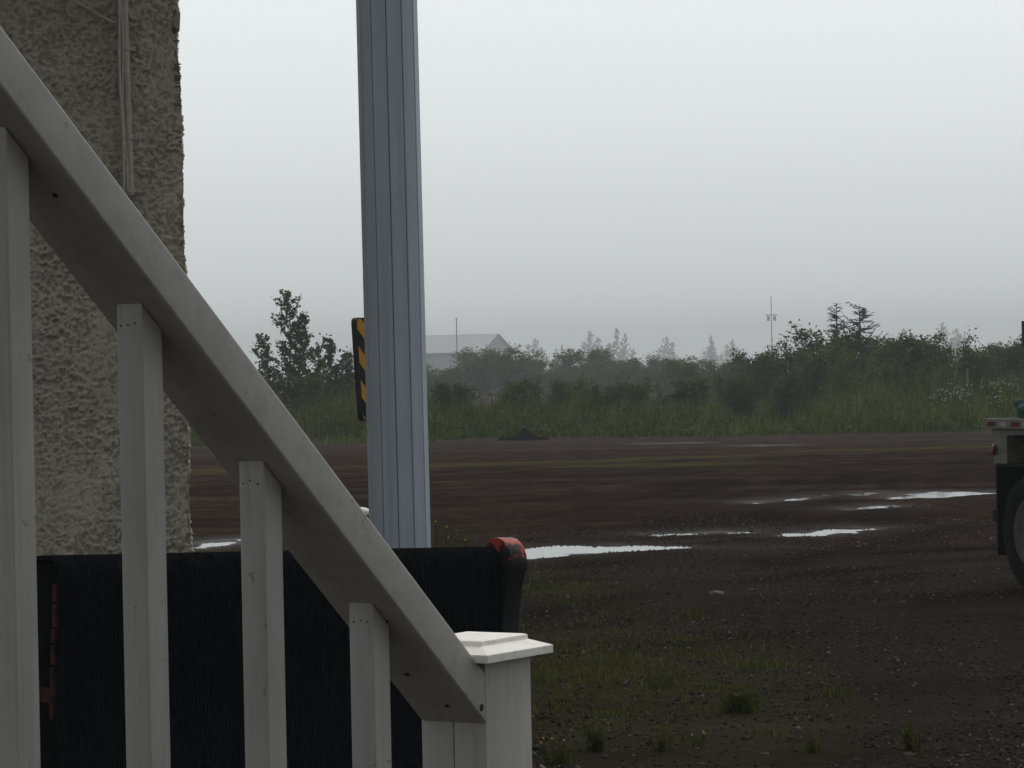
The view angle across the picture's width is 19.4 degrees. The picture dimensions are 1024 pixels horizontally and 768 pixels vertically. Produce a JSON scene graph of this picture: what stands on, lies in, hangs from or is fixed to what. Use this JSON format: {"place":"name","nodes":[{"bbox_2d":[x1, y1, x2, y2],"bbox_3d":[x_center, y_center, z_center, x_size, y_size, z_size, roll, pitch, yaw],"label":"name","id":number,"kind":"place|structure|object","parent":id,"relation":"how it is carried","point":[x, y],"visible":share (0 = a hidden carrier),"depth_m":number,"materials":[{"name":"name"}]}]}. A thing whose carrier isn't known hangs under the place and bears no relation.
{"place":"outdoors","nodes":[
{"label":"outdoors","id":0,"kind":"place"},
{"bbox_2d":[0,0,194,555],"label":"stucco building","id":1,"kind":"structure","parent":0,"point":[107,72],"depth_m":15.40,"materials":[{"name":"beige concrete"}]},
{"bbox_2d":[347,333,512,379],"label":"house","id":2,"kind":"structure","parent":0,"point":[440,350],"depth_m":816.75,"materials":[{"name":"white"}]},
{"bbox_2d":[178,0,1023,381],"label":"sky","id":3,"kind":"structure","parent":0,"point":[650,171],"materials":[{"name":"grey"}]},
{"bbox_2d":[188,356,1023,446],"bbox_3d":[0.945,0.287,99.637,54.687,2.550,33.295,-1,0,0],"label":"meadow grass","id":4,"kind":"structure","parent":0,"point":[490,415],"depth_m":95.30,"materials":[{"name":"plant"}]},
{"bbox_2d":[189,375,1023,767],"bbox_3d":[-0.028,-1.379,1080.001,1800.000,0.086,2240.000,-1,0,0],"label":"ground","id":5,"kind":"structure","parent":0,"point":[575,479],"depth_m":29.17,"materials":[{"name":"brown soil"}]},
{"bbox_2d":[194,539,240,547],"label":"puddle","id":6,"kind":"object","parent":5,"relation":"on","point":[204,545],"visible":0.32,"depth_m":34.13,"materials":[{"name":"grey liquid"}]},
{"bbox_2d":[193,545,283,551],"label":"grass clump","id":7,"kind":"object","parent":5,"relation":"on","point":[221,550],"visible":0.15,"depth_m":32.01,"materials":[{"name":"plant"}]},
{"bbox_2d":[0,26,552,767],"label":"stair railing","id":8,"kind":"object","parent":5,"relation":"on","point":[466,696],"visible":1,"depth_m":2.94,"materials":[{"name":"white paint"}]},
{"bbox_2d":[265,373,293,404],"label":"bush","id":9,"kind":"object","parent":5,"relation":"on","point":[271,383],"visible":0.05,"depth_m":108.07,"materials":[{"name":"green plant"}]},
{"bbox_2d":[36,537,526,767],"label":"plow blade","id":10,"kind":"object","parent":5,"relation":"on","point":[81,657],"visible":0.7,"depth_m":13.05,"materials":[{"name":"black metal"}]},
{"bbox_2d":[249,289,326,410],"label":"leafy tree","id":11,"kind":"object","parent":5,"relation":"on","point":[297,358],"visible":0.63,"depth_m":110.90,"materials":[{"name":"green plant"}]},
{"bbox_2d":[283,373,335,417],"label":"bush","id":12,"kind":"object","parent":5,"relation":"on","point":[305,385],"visible":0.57,"depth_m":108.86,"materials":[{"name":"green plant"}]},
{"bbox_2d":[309,359,355,407],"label":"bush","id":13,"kind":"object","parent":5,"relation":"on","point":[352,383],"visible":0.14,"depth_m":117.01,"materials":[{"name":"green plant"}]},
{"bbox_2d":[322,334,354,403],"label":"leafy tree","id":14,"kind":"object","parent":5,"relation":"on","point":[336,367],"visible":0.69,"depth_m":116.88,"materials":[{"name":"green plant"}]},
{"bbox_2d":[351,318,366,420],"bbox_3d":[-1.165,0.689,24.170,0.145,2.446,0.350,-1,0,33],"label":"hazard sign","id":15,"kind":"object","parent":5,"relation":"on","point":[357,327],"visible":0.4,"depth_m":24.02,"materials":[{"name":"black metal"}]},
{"bbox_2d":[360,507,368,517],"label":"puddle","id":16,"kind":"object","parent":5,"relation":"on","point":[365,510],"visible":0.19,"depth_m":21.95,"materials":[{"name":"white liquid"}]},
{"bbox_2d":[356,0,430,547],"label":"support column","id":17,"kind":"structure","parent":5,"relation":"on","point":[393,274],"depth_m":15.07,"materials":[{"name":"grey metal"}]},
{"bbox_2d":[426,361,473,398],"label":"bush","id":18,"kind":"object","parent":5,"relation":"on","point":[450,376],"visible":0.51,"depth_m":244.88,"materials":[{"name":"green plant"}]},
{"bbox_2d":[456,318,457,364],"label":"utility pole","id":19,"kind":"object","parent":5,"relation":"on","point":[456,340],"visible":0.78,"depth_m":729.85,"materials":[{"name":"grey wood"}]},
{"bbox_2d":[428,379,485,414],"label":"bush","id":20,"kind":"object","parent":5,"relation":"on","point":[459,392],"visible":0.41,"depth_m":105.61,"materials":[{"name":"green plant"}]},
{"bbox_2d":[430,516,503,546],"bbox_3d":[-0.347,1.255,15.836,0.636,1.150,1.130,-1,0,15],"label":"grass clump","id":21,"kind":"object","parent":5,"relation":"on","point":[448,543],"visible":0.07,"depth_m":15.91,"materials":[{"name":"plant"}]},
{"bbox_2d":[437,350,503,396],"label":"bush","id":22,"kind":"object","parent":5,"relation":"on","point":[477,368],"visible":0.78,"depth_m":266.86,"materials":[{"name":"green plant"}]},
{"bbox_2d":[449,342,552,395],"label":"bush","id":23,"kind":"object","parent":5,"relation":"on","point":[519,368],"visible":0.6,"depth_m":270.81,"materials":[{"name":"green plant"}]},
{"bbox_2d":[494,376,546,409],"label":"bush","id":24,"kind":"object","parent":5,"relation":"on","point":[516,391],"visible":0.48,"depth_m":107.62,"materials":[{"name":"green plant"}]},
{"bbox_2d":[499,428,548,440],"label":"dirt mound","id":25,"kind":"object","parent":5,"relation":"on","point":[524,434],"visible":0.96,"depth_m":84.98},
{"bbox_2d":[513,359,547,393],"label":"bush","id":26,"kind":"object","parent":5,"relation":"on","point":[539,375],"visible":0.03,"depth_m":277.83,"materials":[{"name":"green plant"}]},
{"bbox_2d":[525,338,550,373],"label":"distant tree","id":27,"kind":"object","parent":5,"relation":"on","point":[531,351],"visible":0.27,"depth_m":1221.78,"materials":[{"name":"grey plant"}]},
{"bbox_2d":[522,579,575,591],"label":"weed clump","id":28,"kind":"object","parent":5,"relation":"on","point":[543,585],"visible":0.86,"depth_m":25.85,"materials":[{"name":"plant"}]},
{"bbox_2d":[535,737,576,764],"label":"weed clump","id":29,"kind":"object","parent":5,"relation":"on","point":[560,759],"visible":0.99,"depth_m":14.26,"materials":[{"name":"plant"}]},
{"bbox_2d":[551,345,566,367],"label":"distant tree","id":30,"kind":"object","parent":5,"relation":"on","point":[558,356],"visible":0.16,"depth_m":1248.15,"materials":[{"name":"grey plant"}]},
{"bbox_2d":[527,360,594,394],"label":"bush","id":31,"kind":"object","parent":5,"relation":"on","point":[563,375],"visible":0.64,"depth_m":259.22,"materials":[{"name":"green plant"}]},
{"bbox_2d":[542,376,591,408],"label":"bush","id":32,"kind":"object","parent":5,"relation":"on","point":[560,388],"visible":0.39,"depth_m":111.47,"materials":[{"name":"green plant"}]},
{"bbox_2d":[541,595,617,605],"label":"weed clump","id":33,"kind":"object","parent":5,"relation":"on","point":[570,600],"visible":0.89,"depth_m":24.32,"materials":[{"name":"plant"}]},
{"bbox_2d":[547,348,621,387],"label":"bush","id":34,"kind":"object","parent":5,"relation":"on","point":[603,356],"visible":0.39,"depth_m":272.95,"materials":[{"name":"green plant"}]},
{"bbox_2d":[530,666,639,683],"bbox_3d":[0.141,1.767,18.173,0.903,0.080,0.899,-1,0,-45],"label":"weed clump","id":35,"kind":"object","parent":5,"relation":"on","point":[542,676],"visible":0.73,"depth_m":18.20,"materials":[{"name":"plant"}]},
{"bbox_2d":[575,331,604,364],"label":"distant tree","id":36,"kind":"object","parent":5,"relation":"on","point":[591,343],"visible":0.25,"depth_m":1299.62,"materials":[{"name":"grey plant"}]},
{"bbox_2d":[573,716,608,751],"bbox_3d":[0.373,1.719,14.730,0.230,0.194,0.204,-1,0,0],"label":"weed clump","id":37,"kind":"object","parent":5,"relation":"on","point":[595,742],"visible":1,"depth_m":14.73,"materials":[{"name":"plant"}]},
{"bbox_2d":[575,383,627,414],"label":"bush","id":38,"kind":"object","parent":5,"relation":"on","point":[596,395],"visible":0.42,"depth_m":105.69,"materials":[{"name":"green plant"}]},
{"bbox_2d":[537,655,672,674],"bbox_3d":[0.474,1.769,18.899,1.013,0.069,0.851,-1,0,22],"label":"weed clump","id":39,"kind":"object","parent":5,"relation":"on","point":[604,663],"visible":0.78,"depth_m":18.93,"materials":[{"name":"plant"}]},
{"bbox_2d":[189,342,1023,445],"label":"meadow weeds","id":40,"kind":"object","parent":5,"relation":"on","point":[810,414],"visible":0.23,"depth_m":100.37,"materials":[{"name":"green plant"}]},
{"bbox_2d":[525,545,695,558],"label":"puddle","id":41,"kind":"object","parent":5,"relation":"on","point":[549,551],"visible":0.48,"depth_m":31.66,"materials":[{"name":"grey liquid"}]},
{"bbox_2d":[580,358,646,393],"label":"bush","id":42,"kind":"object","parent":5,"relation":"on","point":[606,376],"visible":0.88,"depth_m":263.57,"materials":[{"name":"green plant"}]},
{"bbox_2d":[600,328,636,362],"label":"distant tree","id":43,"kind":"object","parent":5,"relation":"on","point":[622,351],"visible":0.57,"depth_m":1221.93,"materials":[{"name":"grey plant"}]},
{"bbox_2d":[580,703,673,716],"bbox_3d":[0.605,1.769,16.267,0.402,0.068,0.387,-1,0,-31],"label":"weed clump","id":44,"kind":"object","parent":5,"relation":"on","point":[613,711],"visible":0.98,"depth_m":16.30,"materials":[{"name":"plant"}]},
{"bbox_2d":[596,605,663,615],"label":"weed clump","id":45,"kind":"object","parent":5,"relation":"on","point":[623,610],"visible":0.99,"depth_m":23.30,"materials":[{"name":"plant"}]},
{"bbox_2d":[567,645,699,661],"bbox_3d":[0.847,1.769,19.796,0.974,0.058,0.762,-1,0,-31],"label":"weed clump","id":46,"kind":"object","parent":5,"relation":"on","point":[640,651],"visible":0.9,"depth_m":19.77,"materials":[{"name":"plant"}]},
{"bbox_2d":[612,372,668,411],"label":"bush","id":47,"kind":"object","parent":5,"relation":"on","point":[645,386],"visible":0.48,"depth_m":107.83,"materials":[{"name":"green plant"}]},
{"bbox_2d":[613,357,669,392],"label":"bush","id":48,"kind":"object","parent":5,"relation":"on","point":[645,370],"visible":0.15,"depth_m":273.83,"materials":[{"name":"green plant"}]},
{"bbox_2d":[642,722,679,751],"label":"weed clump","id":49,"kind":"object","parent":5,"relation":"on","point":[661,746],"visible":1,"depth_m":14.69,"materials":[{"name":"plant"}]},
{"bbox_2d":[642,675,681,690],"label":"weed clump","id":50,"kind":"object","parent":5,"relation":"on","point":[657,685],"visible":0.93,"depth_m":17.54,"materials":[{"name":"plant"}]},
{"bbox_2d":[626,349,702,392],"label":"bush","id":51,"kind":"object","parent":5,"relation":"on","point":[655,372],"visible":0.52,"depth_m":265.12,"materials":[{"name":"green plant"}]},
{"bbox_2d":[654,336,678,363],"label":"distant tree","id":52,"kind":"object","parent":5,"relation":"on","point":[669,356],"visible":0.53,"depth_m":1351.30,"materials":[{"name":"grey plant"}]},
{"bbox_2d":[651,443,699,444],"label":"puddle","id":53,"kind":"object","parent":5,"relation":"on","point":[677,443],"visible":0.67,"depth_m":77.65,"materials":[{"name":"grey liquid"}]},
{"bbox_2d":[653,633,714,643],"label":"weed clump","id":54,"kind":"object","parent":5,"relation":"on","point":[684,638],"visible":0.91,"depth_m":20.79,"materials":[{"name":"plant"}]},
{"bbox_2d":[657,376,712,412],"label":"bush","id":55,"kind":"object","parent":5,"relation":"on","point":[683,390],"visible":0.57,"depth_m":109.45,"materials":[{"name":"green plant"}]},
{"bbox_2d":[662,606,715,619],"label":"weed clump","id":56,"kind":"object","parent":5,"relation":"on","point":[689,615],"visible":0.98,"depth_m":22.69,"materials":[{"name":"plant"}]},
{"bbox_2d":[659,359,725,397],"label":"bush","id":57,"kind":"object","parent":5,"relation":"on","point":[688,371],"visible":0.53,"depth_m":188.09,"materials":[{"name":"green plant"}]},
{"bbox_2d":[678,730,707,747],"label":"weed clump","id":58,"kind":"object","parent":5,"relation":"on","point":[698,744],"visible":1,"depth_m":14.83,"materials":[{"name":"plant"}]},
{"bbox_2d":[640,531,753,535],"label":"puddle","id":59,"kind":"object","parent":5,"relation":"on","point":[692,534],"visible":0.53,"depth_m":34.34,"materials":[{"name":"grey liquid"}]},
{"bbox_2d":[654,647,746,659],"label":"weed clump","id":60,"kind":"object","parent":5,"relation":"on","point":[705,652],"visible":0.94,"depth_m":19.63,"materials":[{"name":"plant"}]},
{"bbox_2d":[700,335,720,370],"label":"distant tree","id":61,"kind":"object","parent":5,"relation":"on","point":[711,354],"visible":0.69,"depth_m":1402.43,"materials":[{"name":"grey plant"}]},
{"bbox_2d":[709,590,723,594],"bbox_3d":[1.710,1.757,25.071,0.130,0.061,0.095,-1,0,0],"label":"stone","id":62,"kind":"object","parent":5,"relation":"on","point":[713,592],"visible":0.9,"depth_m":25.04,"materials":[{"name":"grey stone"}]},
{"bbox_2d":[691,356,751,398],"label":"bush","id":63,"kind":"object","parent":5,"relation":"on","point":[713,367],"visible":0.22,"depth_m":194.90,"materials":[{"name":"green plant"}]},
{"bbox_2d":[519,560,929,765],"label":"gravel weeds","id":64,"kind":"object","parent":5,"relation":"on","point":[594,635],"visible":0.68,"depth_m":18.93,"materials":[{"name":"plant"}]},
{"bbox_2d":[717,339,738,362],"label":"distant tree","id":65,"kind":"object","parent":5,"relation":"on","point":[727,351],"visible":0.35,"depth_m":1404.13,"materials":[{"name":"grey plant"}]},
{"bbox_2d":[709,370,764,419],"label":"bush","id":66,"kind":"object","parent":5,"relation":"on","point":[743,397],"visible":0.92,"depth_m":107.74,"materials":[{"name":"green plant"}]},
{"bbox_2d":[712,355,776,398],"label":"bush","id":67,"kind":"object","parent":5,"relation":"on","point":[728,371],"visible":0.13,"depth_m":192.50,"materials":[{"name":"green plant"}]},
{"bbox_2d":[715,681,776,714],"bbox_3d":[1.262,1.708,16.298,0.352,0.172,0.309,-1,0,32],"label":"weed clump","id":68,"kind":"object","parent":5,"relation":"on","point":[740,704],"visible":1,"depth_m":16.26,"materials":[{"name":"plant"}]},
{"bbox_2d":[712,651,797,672],"bbox_3d":[1.517,1.734,18.720,0.475,0.103,0.578,-1,0,-22],"label":"weed clump","id":69,"kind":"object","parent":5,"relation":"on","point":[763,664],"visible":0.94,"depth_m":18.70,"materials":[{"name":"plant"}]},
{"bbox_2d":[724,331,798,404],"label":"bush","id":70,"kind":"object","parent":5,"relation":"on","point":[765,364],"visible":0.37,"depth_m":121.80,"materials":[{"name":"green plant"}]},
{"bbox_2d":[748,725,792,737],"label":"weed clump","id":71,"kind":"object","parent":5,"relation":"on","point":[782,730],"visible":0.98,"depth_m":15.26,"materials":[{"name":"plant"}]},
{"bbox_2d":[767,303,776,349],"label":"utility pole","id":72,"kind":"object","parent":5,"relation":"on","point":[768,317],"visible":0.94,"depth_m":999.78,"materials":[{"name":"grey wood"}]},
{"bbox_2d":[751,495,824,503],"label":"puddle","id":73,"kind":"object","parent":5,"relation":"on","point":[791,499],"visible":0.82,"depth_m":42.85,"materials":[{"name":"grey liquid"}]},
{"bbox_2d":[762,363,820,417],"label":"bush","id":74,"kind":"object","parent":5,"relation":"on","point":[785,391],"visible":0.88,"depth_m":105.69,"materials":[{"name":"green plant"}]},
{"bbox_2d":[770,343,837,400],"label":"bush","id":75,"kind":"object","parent":5,"relation":"on","point":[816,365],"visible":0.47,"depth_m":116.28,"materials":[{"name":"green plant"}]},
{"bbox_2d":[804,733,825,753],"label":"weed clump","id":76,"kind":"object","parent":5,"relation":"on","point":[815,747],"visible":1,"depth_m":14.56,"materials":[{"name":"plant"}]},
{"bbox_2d":[771,319,872,392],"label":"bush","id":77,"kind":"object","parent":5,"relation":"on","point":[841,347],"visible":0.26,"depth_m":120.91,"materials":[{"name":"green plant"}]},
{"bbox_2d":[776,528,876,536],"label":"puddle","id":78,"kind":"object","parent":5,"relation":"on","point":[825,532],"visible":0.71,"depth_m":34.02,"materials":[{"name":"grey liquid"}]},
{"bbox_2d":[814,303,852,356],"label":"spruce tree","id":79,"kind":"object","parent":5,"relation":"on","point":[834,316],"visible":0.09,"depth_m":122.95,"materials":[{"name":"green plant"}]},
{"bbox_2d":[817,685,858,697],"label":"weed clump","id":80,"kind":"object","parent":5,"relation":"on","point":[837,692],"visible":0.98,"depth_m":16.95,"materials":[{"name":"plant"}]},
{"bbox_2d":[815,359,880,403],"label":"bush","id":81,"kind":"object","parent":5,"relation":"on","point":[838,382],"visible":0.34,"depth_m":107.62,"materials":[{"name":"green plant"}]},
{"bbox_2d":[823,302,889,366],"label":"spruce tree","id":82,"kind":"object","parent":5,"relation":"on","point":[862,310],"visible":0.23,"depth_m":121.95,"materials":[{"name":"green plant"}]},
{"bbox_2d":[851,493,874,495],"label":"puddle","id":83,"kind":"object","parent":5,"relation":"on","point":[863,494],"visible":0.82,"depth_m":44.13,"materials":[{"name":"grey liquid"}]},
{"bbox_2d":[824,335,912,390],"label":"bush","id":84,"kind":"object","parent":5,"relation":"on","point":[855,363],"visible":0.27,"depth_m":113.84,"materials":[{"name":"green plant"}]},
{"bbox_2d":[856,505,894,508],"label":"puddle","id":85,"kind":"object","parent":5,"relation":"on","point":[870,507],"visible":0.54,"depth_m":39.96,"materials":[{"name":"grey liquid"}]},
{"bbox_2d":[845,334,912,367],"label":"bush","id":86,"kind":"object","parent":5,"relation":"on","point":[868,352],"visible":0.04,"depth_m":123.50,"materials":[{"name":"green plant"}]},
{"bbox_2d":[864,363,913,398],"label":"bush","id":87,"kind":"object","parent":5,"relation":"on","point":[883,371],"visible":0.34,"depth_m":107.06,"materials":[{"name":"green plant"}]},
{"bbox_2d":[859,328,951,390],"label":"bush","id":88,"kind":"object","parent":5,"relation":"on","point":[898,348],"visible":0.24,"depth_m":117.03,"materials":[{"name":"green plant"}]},
{"bbox_2d":[902,752,913,755],"bbox_3d":[1.910,1.788,14.461,0.054,0.030,0.046,-1,0,-24],"label":"stone","id":89,"kind":"object","parent":5,"relation":"on","point":[907,754],"visible":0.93,"depth_m":14.45,"materials":[{"name":"grey stone"}]},
{"bbox_2d":[891,722,926,750],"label":"weed clump","id":90,"kind":"object","parent":5,"relation":"on","point":[907,737],"visible":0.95,"depth_m":14.63,"materials":[{"name":"plant"}]},
{"bbox_2d":[900,359,955,400],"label":"bush","id":91,"kind":"object","parent":5,"relation":"on","point":[922,375],"visible":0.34,"depth_m":106.73,"materials":[{"name":"green plant"}]},
{"bbox_2d":[894,329,962,385],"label":"bush","id":92,"kind":"object","parent":5,"relation":"on","point":[918,355],"visible":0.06,"depth_m":117.20,"materials":[{"name":"green plant"}]},
{"bbox_2d":[890,491,995,498],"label":"puddle","id":93,"kind":"object","parent":5,"relation":"on","point":[935,494],"visible":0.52,"depth_m":43.41,"materials":[{"name":"grey liquid"}]},
{"bbox_2d":[937,320,950,347],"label":"distant spruce","id":94,"kind":"object","parent":5,"relation":"on","point":[942,329],"visible":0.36,"depth_m":1049.91,"materials":[{"name":"grey plant"}]},
{"bbox_2d":[949,328,963,360],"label":"distant tree","id":95,"kind":"object","parent":5,"relation":"on","point":[956,340],"visible":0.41,"depth_m":1351.00,"materials":[{"name":"grey plant"}]},
{"bbox_2d":[913,346,1005,395],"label":"bush","id":96,"kind":"object","parent":5,"relation":"on","point":[985,360],"visible":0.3,"depth_m":114.17,"materials":[{"name":"green plant"}]},
{"bbox_2d":[966,368,968,391],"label":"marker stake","id":97,"kind":"object","parent":5,"relation":"on","point":[967,380],"visible":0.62,"depth_m":104.98,"materials":[{"name":"grey wood"}]},
{"bbox_2d":[929,378,1018,416],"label":"white flowers","id":98,"kind":"object","parent":5,"relation":"on","point":[947,399],"visible":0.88,"depth_m":95.05,"materials":[{"name":"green plant"}]},
{"bbox_2d":[946,325,1023,383],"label":"bush","id":99,"kind":"object","parent":5,"relation":"on","point":[988,348],"visible":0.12,"depth_m":121.68,"materials":[{"name":"green plant"}]},
{"bbox_2d":[976,334,1023,390],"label":"bush","id":100,"kind":"object","parent":5,"relation":"on","point":[1017,352],"visible":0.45,"depth_m":119.56,"materials":[{"name":"green plant"}]},
{"bbox_2d":[986,321,1023,586],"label":"flatbed truck","id":101,"kind":"object","parent":5,"relation":"on","point":[1008,454],"visible":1,"depth_m":24.82,"materials":[{"name":"grey metal"}]},
{"bbox_2d":[1013,398,1023,418],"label":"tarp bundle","id":102,"kind":"object","parent":101,"relation":"on","point":[1018,403],"visible":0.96,"depth_m":24.81,"materials":[{"name":"teal plastic"}]},
{"bbox_2d":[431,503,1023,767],"bbox_3d":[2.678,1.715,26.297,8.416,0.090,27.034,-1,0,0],"label":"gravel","id":103,"kind":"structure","parent":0,"point":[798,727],"depth_m":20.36,"materials":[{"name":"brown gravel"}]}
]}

